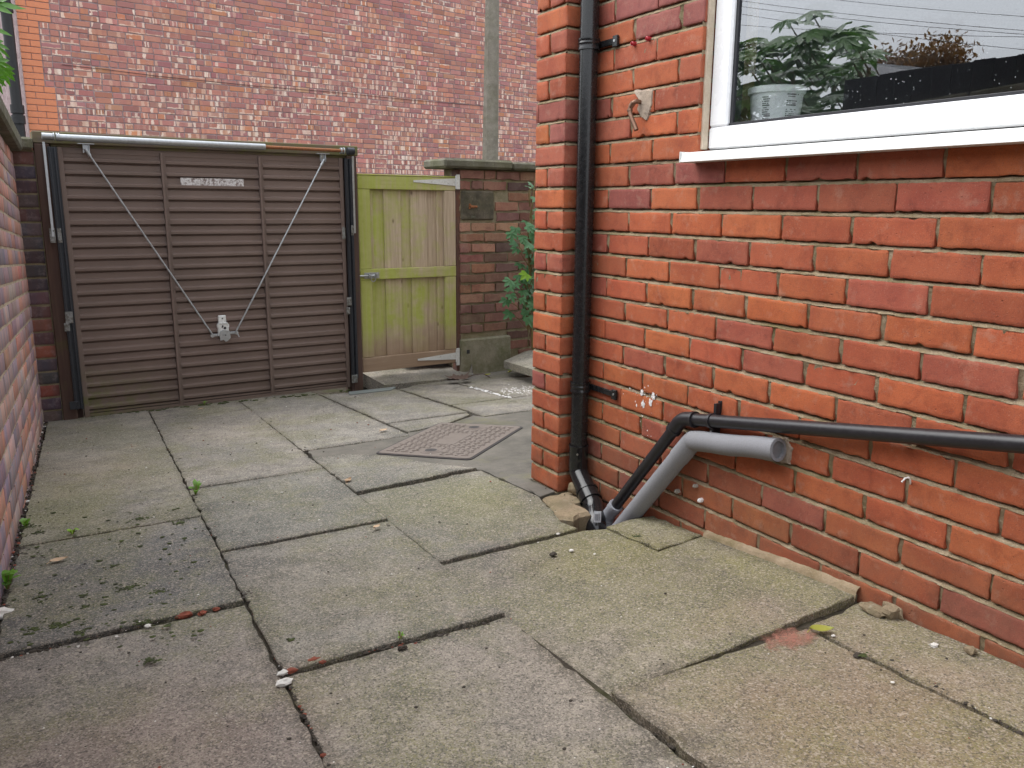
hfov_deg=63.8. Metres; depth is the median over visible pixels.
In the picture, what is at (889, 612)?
loose stone
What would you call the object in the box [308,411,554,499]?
cement patch
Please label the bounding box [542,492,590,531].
concrete lump
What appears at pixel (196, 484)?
weed
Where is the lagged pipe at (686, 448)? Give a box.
[612,431,785,524]
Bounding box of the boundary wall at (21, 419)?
[0,96,44,603]
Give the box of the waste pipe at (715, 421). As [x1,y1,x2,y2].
[604,401,1023,526]
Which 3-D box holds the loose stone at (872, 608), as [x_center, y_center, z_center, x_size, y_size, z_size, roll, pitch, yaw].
[0.945,0.586,2.147,0.042,0.024,0.079,-7,14,-29]
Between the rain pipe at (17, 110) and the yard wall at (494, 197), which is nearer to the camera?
the yard wall at (494, 197)
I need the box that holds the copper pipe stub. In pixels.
[627,99,641,130]
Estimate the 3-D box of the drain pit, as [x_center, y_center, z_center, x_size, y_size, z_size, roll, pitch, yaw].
[0.265,0.711,3.141,0.301,0.485,0.455,-7,14,-29]
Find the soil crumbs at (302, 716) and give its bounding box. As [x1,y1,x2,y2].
[0,386,1022,767]
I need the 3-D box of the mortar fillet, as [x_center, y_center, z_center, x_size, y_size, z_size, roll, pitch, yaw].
[0.785,0.537,2.478,0.021,0.090,0.590,-7,14,-29]
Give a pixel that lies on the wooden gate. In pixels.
(407, 241)
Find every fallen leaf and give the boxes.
[47,556,67,563]
[807,624,833,632]
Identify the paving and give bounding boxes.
[0,370,1023,767]
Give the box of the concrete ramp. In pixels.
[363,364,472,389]
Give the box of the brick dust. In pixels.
[767,628,814,647]
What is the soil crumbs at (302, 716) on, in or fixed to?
on the paving
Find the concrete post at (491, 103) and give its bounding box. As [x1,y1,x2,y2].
[482,0,498,159]
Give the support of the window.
in the brick house
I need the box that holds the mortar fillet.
[703,530,859,601]
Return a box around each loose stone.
[568,482,575,494]
[859,601,884,617]
[881,605,899,619]
[882,601,903,620]
[963,646,977,654]
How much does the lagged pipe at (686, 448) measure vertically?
0.623 m
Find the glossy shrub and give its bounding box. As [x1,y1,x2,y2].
[0,0,24,93]
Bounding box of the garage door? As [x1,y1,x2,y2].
[57,147,349,417]
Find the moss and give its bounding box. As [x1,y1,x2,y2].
[7,389,869,665]
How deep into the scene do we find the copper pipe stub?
2.80 m
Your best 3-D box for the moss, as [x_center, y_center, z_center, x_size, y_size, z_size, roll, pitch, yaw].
[-1.046,0.424,3.553,1.970,0.320,4.620,-6,14,-26]
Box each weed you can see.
[2,569,20,588]
[19,518,29,526]
[67,528,78,533]
[189,479,201,494]
[398,631,404,639]
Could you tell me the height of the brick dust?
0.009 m
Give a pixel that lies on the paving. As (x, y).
(692, 596)
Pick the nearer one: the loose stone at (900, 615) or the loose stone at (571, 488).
the loose stone at (900, 615)
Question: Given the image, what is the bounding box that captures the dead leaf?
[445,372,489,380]
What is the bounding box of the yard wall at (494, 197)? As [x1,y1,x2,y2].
[424,158,538,373]
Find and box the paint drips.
[470,384,530,397]
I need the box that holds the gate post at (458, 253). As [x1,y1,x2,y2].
[452,169,460,370]
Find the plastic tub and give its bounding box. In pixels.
[748,84,806,120]
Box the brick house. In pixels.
[531,0,1023,667]
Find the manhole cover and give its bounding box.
[376,423,522,459]
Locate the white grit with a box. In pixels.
[0,405,991,767]
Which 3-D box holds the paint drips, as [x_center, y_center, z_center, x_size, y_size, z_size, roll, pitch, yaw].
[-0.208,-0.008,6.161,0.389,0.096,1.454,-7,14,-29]
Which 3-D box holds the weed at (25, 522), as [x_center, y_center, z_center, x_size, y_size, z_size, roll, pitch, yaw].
[-1.792,0.513,3.029,0.037,0.041,0.044,-7,14,-29]
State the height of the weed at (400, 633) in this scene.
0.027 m
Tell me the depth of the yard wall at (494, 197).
6.66 m
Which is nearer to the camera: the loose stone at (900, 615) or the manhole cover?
the loose stone at (900, 615)
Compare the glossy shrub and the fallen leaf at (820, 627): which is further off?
the glossy shrub
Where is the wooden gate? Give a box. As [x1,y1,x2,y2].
[357,174,459,372]
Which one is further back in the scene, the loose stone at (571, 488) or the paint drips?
the paint drips
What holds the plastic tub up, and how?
on the brick house
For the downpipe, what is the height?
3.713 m
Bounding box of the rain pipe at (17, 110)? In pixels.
[0,0,25,136]
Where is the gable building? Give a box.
[0,0,540,175]
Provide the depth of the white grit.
1.97 m
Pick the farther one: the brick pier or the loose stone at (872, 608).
the brick pier
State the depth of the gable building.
12.44 m
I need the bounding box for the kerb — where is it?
[349,387,395,394]
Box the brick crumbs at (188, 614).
[2,422,969,767]
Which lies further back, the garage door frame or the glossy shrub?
the garage door frame
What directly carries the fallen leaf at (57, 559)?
on the paving
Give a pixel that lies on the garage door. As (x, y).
(196, 278)
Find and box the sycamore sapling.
[499,173,537,349]
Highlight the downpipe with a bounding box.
[568,0,618,530]
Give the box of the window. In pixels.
[679,0,1023,162]
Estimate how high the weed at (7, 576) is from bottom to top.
0.067 m
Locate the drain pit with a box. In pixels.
[603,502,623,522]
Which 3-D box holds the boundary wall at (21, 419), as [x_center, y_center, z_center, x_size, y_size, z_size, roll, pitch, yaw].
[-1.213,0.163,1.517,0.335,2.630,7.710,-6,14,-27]
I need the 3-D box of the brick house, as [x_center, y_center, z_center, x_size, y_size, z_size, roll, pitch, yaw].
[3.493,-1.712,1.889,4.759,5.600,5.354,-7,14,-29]
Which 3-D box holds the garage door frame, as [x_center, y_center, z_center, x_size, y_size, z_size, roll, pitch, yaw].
[-1.949,-0.694,5.490,2.007,1.803,0.180,-7,15,-32]
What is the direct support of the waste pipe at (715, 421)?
attached to the brick house
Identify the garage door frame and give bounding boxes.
[30,131,362,419]
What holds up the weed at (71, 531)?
on the paving
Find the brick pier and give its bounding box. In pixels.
[11,137,63,431]
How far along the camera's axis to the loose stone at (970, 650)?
1.92 m

